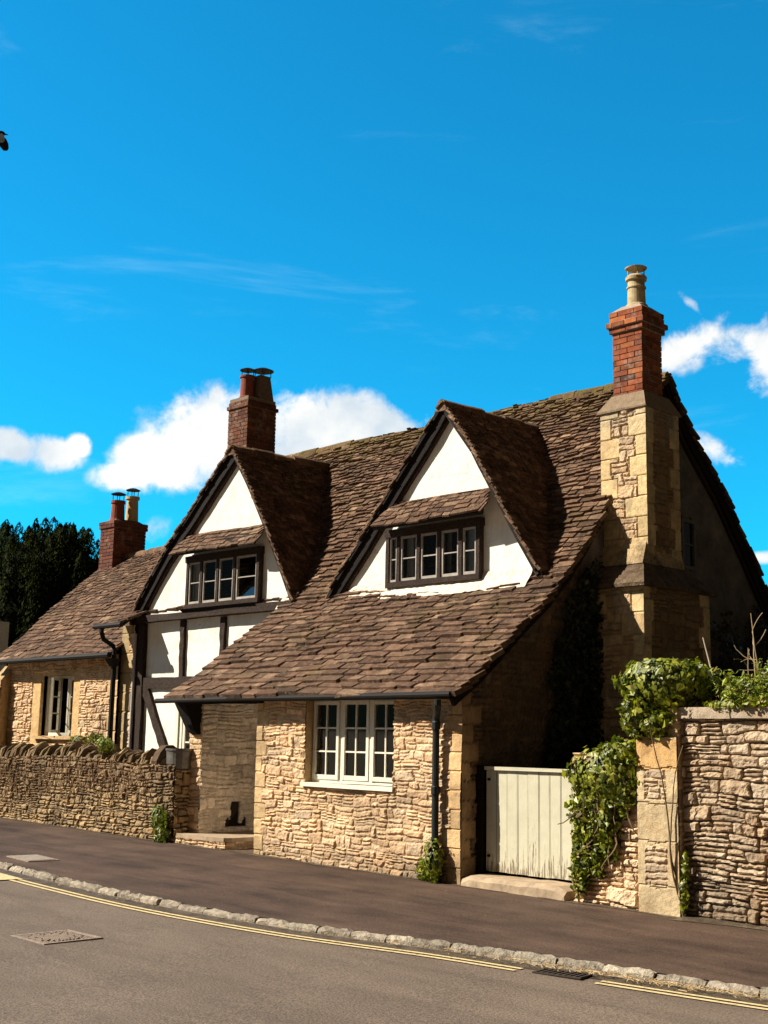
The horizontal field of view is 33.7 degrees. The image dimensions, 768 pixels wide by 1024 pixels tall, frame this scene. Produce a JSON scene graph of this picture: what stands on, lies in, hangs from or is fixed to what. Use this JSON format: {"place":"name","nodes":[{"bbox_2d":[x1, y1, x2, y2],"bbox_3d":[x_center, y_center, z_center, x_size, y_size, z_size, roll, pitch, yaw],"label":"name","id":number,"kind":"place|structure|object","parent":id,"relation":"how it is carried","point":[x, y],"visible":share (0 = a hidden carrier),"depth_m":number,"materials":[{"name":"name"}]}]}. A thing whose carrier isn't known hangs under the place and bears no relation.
{"place":"outdoors","nodes":[
{"label":"outdoors","id":0,"kind":"place"},
{"bbox_2d":[0,131,8,150],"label":"crow","id":1,"kind":"object","parent":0,"point":[4,145],"visible":1,"depth_m":29.25,"materials":[{"name":"black"}]},
{"bbox_2d":[0,868,767,1023],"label":"road","id":2,"kind":"structure","parent":0,"point":[135,967],"depth_m":8.79,"materials":[{"name":"grey asphalt"}]},
{"bbox_2d":[0,873,21,879],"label":"road marking","id":3,"kind":"object","parent":2,"relation":"on","point":[4,876],"visible":1,"depth_m":14.00,"materials":[{"name":"paint"}]},
{"bbox_2d":[10,929,102,944],"bbox_3d":[-2.669,3.479,10.319,0.540,0.041,0.540,11,-14,-44],"label":"manhole cover","id":4,"kind":"object","parent":2,"relation":"on","point":[54,937],"visible":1,"depth_m":10.29,"materials":[{"name":"metal"}]},
{"bbox_2d":[8,879,514,970],"bbox_3d":[-2.028,3.758,11.932,7.760,0.120,0.455,-8,-14,41],"label":"road marking","id":5,"kind":"object","parent":2,"relation":"on","point":[260,932],"visible":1,"depth_m":10.86,"materials":[{"name":"paint"}]},
{"bbox_2d":[17,879,521,968],"bbox_3d":[-1.959,3.773,12.003,7.734,0.120,0.454,-8,-14,41],"label":"road marking","id":6,"kind":"object","parent":2,"relation":"on","point":[269,931],"visible":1,"depth_m":10.94,"materials":[{"name":"paint"}]},
{"bbox_2d":[0,862,767,998],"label":"kerb","id":7,"kind":"structure","parent":2,"relation":"on","point":[639,972],"depth_m":10.51,"materials":[{"name":"stone"}]},
{"bbox_2d":[0,869,767,1004],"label":"gutter","id":8,"kind":"object","parent":2,"relation":"on","point":[403,947],"visible":0.93,"depth_m":10.54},
{"bbox_2d":[532,968,592,980],"bbox_3d":[1.325,3.442,9.413,0.400,0.034,0.200,-6,-12,35],"label":"drain grate","id":9,"kind":"object","parent":8,"relation":"on","point":[579,976],"visible":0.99,"depth_m":9.39,"materials":[{"name":"black metal"}]},
{"bbox_2d":[596,982,767,1009],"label":"road marking","id":10,"kind":"object","parent":2,"relation":"on","point":[683,996],"visible":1,"depth_m":8.73,"materials":[{"name":"paint"}]},
{"bbox_2d":[601,980,767,1006],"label":"road marking","id":11,"kind":"object","parent":2,"relation":"on","point":[686,993],"visible":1,"depth_m":8.81,"materials":[{"name":"paint"}]},
{"bbox_2d":[0,817,767,987],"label":"pavement","id":12,"kind":"structure","parent":0,"point":[300,892],"depth_m":12.36,"materials":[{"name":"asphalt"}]},
{"bbox_2d":[6,854,58,861],"bbox_3d":[-4.316,4.257,15.554,0.400,0.032,0.660,9,-12,-38],"label":"pavement cover","id":13,"kind":"object","parent":12,"relation":"on","point":[33,858],"visible":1,"depth_m":15.47,"materials":[{"name":"concrete"}]},
{"bbox_2d":[0,741,190,841],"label":"garden wall","id":14,"kind":"structure","parent":12,"relation":"on","point":[168,787],"depth_m":19.35,"materials":[{"name":"beige stone"}]},
{"bbox_2d":[95,736,115,754],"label":"wall plant","id":15,"kind":"object","parent":14,"relation":"attached to","point":[106,742],"depth_m":19.35,"materials":[{"name":"green plant"}]},
{"bbox_2d":[166,748,192,769],"bbox_3d":[-2.925,3.548,18.203,0.431,0.290,0.434,11,-14,-44],"label":"metal bucket","id":16,"kind":"object","parent":14,"relation":"on","point":[179,758],"visible":0.91,"depth_m":18.03,"materials":[{"name":"metal"}]},
{"bbox_2d":[150,804,169,842],"bbox_3d":[-3.158,4.431,17.853,0.262,0.616,0.392,6,-11,-26],"label":"wall plant","id":17,"kind":"object","parent":12,"relation":"on","point":[159,831],"depth_m":17.80,"materials":[{"name":"green plant"}]},
{"bbox_2d":[169,830,253,849],"bbox_3d":[-1.974,4.707,17.951,1.740,0.305,1.329,11,-14,-44],"label":"doorstep","id":18,"kind":"object","parent":12,"relation":"on","point":[240,839],"visible":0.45,"depth_m":17.28,"materials":[{"name":"stone"}]},
{"bbox_2d":[129,265,767,884],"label":"timber framed house","id":19,"kind":"structure","parent":12,"relation":"on","point":[345,653],"depth_m":16.97,"materials":[{"name":"stone"}]},
{"bbox_2d":[174,707,189,748],"bbox_3d":[-3.207,3.949,20.864,0.126,1.983,0.724,11,-14,-44],"label":"door","id":20,"kind":"structure","parent":19,"relation":"in","point":[181,735],"depth_m":21.04,"materials":[{"name":"beige paint"}]},
{"bbox_2d":[179,546,264,612],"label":"window","id":21,"kind":"structure","parent":19,"relation":"in","point":[209,566],"depth_m":20.80,"materials":[{"name":"brown wood"}]},
{"bbox_2d":[300,700,394,791],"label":"window","id":22,"kind":"structure","parent":19,"relation":"in","point":[312,778],"depth_m":15.75,"materials":[{"name":"white wood"}]},
{"bbox_2d":[415,837,446,883],"bbox_3d":[0.525,3.915,14.199,0.262,0.540,0.437,6,-11,-26],"label":"ivy","id":23,"kind":"object","parent":19,"relation":"attached to","point":[424,874],"visible":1,"depth_m":14.07,"materials":[{"name":"green plant"}]},
{"bbox_2d":[385,517,484,588],"bbox_3d":[0.998,0.643,17.759,1.034,0.835,1.800,11,-14,-44],"label":"window","id":24,"kind":"structure","parent":19,"relation":"in","point":[410,541],"depth_m":17.39,"materials":[{"name":"brown wood"}]},
{"bbox_2d":[532,556,604,878],"bbox_3d":[2.273,2.423,15.456,1.361,3.959,0.267,11,-14,-44],"label":"ivy","id":25,"kind":"object","parent":19,"relation":"attached to","point":[592,618],"visible":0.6,"depth_m":15.63,"materials":[{"name":"green plant"}]},
{"bbox_2d":[680,518,696,570],"bbox_3d":[4.330,0.463,18.054,0.360,0.720,0.055,11,-14,-44],"label":"window","id":26,"kind":"structure","parent":19,"relation":"in","point":[692,523],"depth_m":18.09,"materials":[{"name":"paint"}]},
{"bbox_2d":[461,873,575,900],"bbox_3d":[1.485,4.022,13.513,0.442,0.211,1.420,11,-14,-44],"label":"threshold stone","id":27,"kind":"object","parent":12,"relation":"on","point":[553,889],"visible":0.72,"depth_m":13.33,"materials":[{"name":"beige stone"}]},
{"bbox_2d":[572,707,767,926],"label":"boundary wall","id":28,"kind":"structure","parent":12,"relation":"on","point":[719,835],"depth_m":12.04,"materials":[{"name":"stone"}]},
{"bbox_2d":[475,765,574,880],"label":"garden gate","id":29,"kind":"structure","parent":28,"relation":"attached to","point":[521,813],"depth_m":13.78,"materials":[{"name":"paint"}]},
{"bbox_2d":[557,734,643,901],"bbox_3d":[2.214,3.112,12.743,0.494,1.729,1.013,11,-14,-44],"label":"ivy","id":30,"kind":"object","parent":28,"relation":"attached to","point":[611,795],"visible":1,"depth_m":12.68,"materials":[{"name":"green plant"}]},
{"bbox_2d":[611,656,720,916],"bbox_3d":[2.738,2.674,12.404,0.934,2.521,1.079,11,-14,-44],"label":"ivy","id":31,"kind":"object","parent":28,"relation":"attached to","point":[647,691],"visible":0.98,"depth_m":12.36,"materials":[{"name":"green plant"}]},
{"bbox_2d":[678,850,689,915],"bbox_3d":[2.842,3.518,11.981,0.103,0.639,0.118,11,-14,-44],"label":"ivy","id":32,"kind":"object","parent":28,"relation":"attached to","point":[684,885],"visible":1,"depth_m":11.97,"materials":[{"name":"green plant"}]},
{"bbox_2d":[701,637,751,706],"bbox_3d":[3.421,1.639,12.519,0.801,0.825,0.883,11,-14,-44],"label":"dry shrub","id":33,"kind":"object","parent":28,"relation":"on","point":[719,694],"visible":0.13,"depth_m":12.56,"materials":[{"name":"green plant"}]},
{"bbox_2d":[702,659,767,712],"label":"shrub","id":34,"kind":"object","parent":28,"relation":"on","point":[757,696],"visible":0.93,"depth_m":11.99,"materials":[{"name":"green plant"}]},
{"bbox_2d":[734,613,765,689],"bbox_3d":[3.675,1.466,12.315,0.210,1.000,0.564,11,-14,-44],"label":"bare sapling","id":35,"kind":"object","parent":28,"relation":"on","point":[754,659],"visible":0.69,"depth_m":12.36,"materials":[{"name":"brown plant"}]},
{"bbox_2d":[672,915,767,930],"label":"verge","id":36,"kind":"structure","parent":12,"relation":"on","point":[691,918],"depth_m":11.65,"materials":[{"name":"brown soil"}]},
{"bbox_2d":[0,0,767,584],"label":"sky","id":37,"kind":"structure","parent":0,"point":[390,210],"materials":[{"name":"blue"}]},
{"bbox_2d":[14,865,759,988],"bbox_3d":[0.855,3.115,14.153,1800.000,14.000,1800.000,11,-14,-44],"label":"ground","id":38,"kind":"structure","parent":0,"point":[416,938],"depth_m":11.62,"materials":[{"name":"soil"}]},
{"bbox_2d":[0,619,8,670],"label":"rendered house","id":39,"kind":"structure","parent":38,"relation":"on","point":[4,630],"depth_m":31.96,"materials":[{"name":"white paint"}]},
{"bbox_2d":[0,516,99,665],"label":"yew tree","id":40,"kind":"object","parent":38,"relation":"on","point":[41,572],"visible":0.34,"depth_m":37.37,"materials":[{"name":"green plant"}]},
{"bbox_2d":[0,488,164,749],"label":"stone cottage","id":41,"kind":"structure","parent":38,"relation":"on","point":[69,670],"depth_m":24.23,"materials":[{"name":"stone"}]},
{"bbox_2d":[32,675,73,739],"bbox_3d":[-5.939,3.664,23.885,0.867,1.230,1.380,11,-14,-44],"label":"window","id":42,"kind":"structure","parent":41,"relation":"in","point":[51,708],"depth_m":23.86,"materials":[{"name":"white"}]},
{"bbox_2d":[38,705,105,745],"bbox_3d":[-5.362,4.309,22.479,0.998,1.770,1.429,-1,-10,14],"label":"climbing plant","id":43,"kind":"object","parent":41,"relation":"attached to","point":[93,737],"visible":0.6,"depth_m":22.46,"materials":[{"name":"green plant"}]},
{"bbox_2d":[710,605,767,701],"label":"rambling shrub","id":44,"kind":"object","parent":38,"relation":"on","point":[726,648],"visible":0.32,"depth_m":17.92,"materials":[{"name":"green plant"}]}
]}

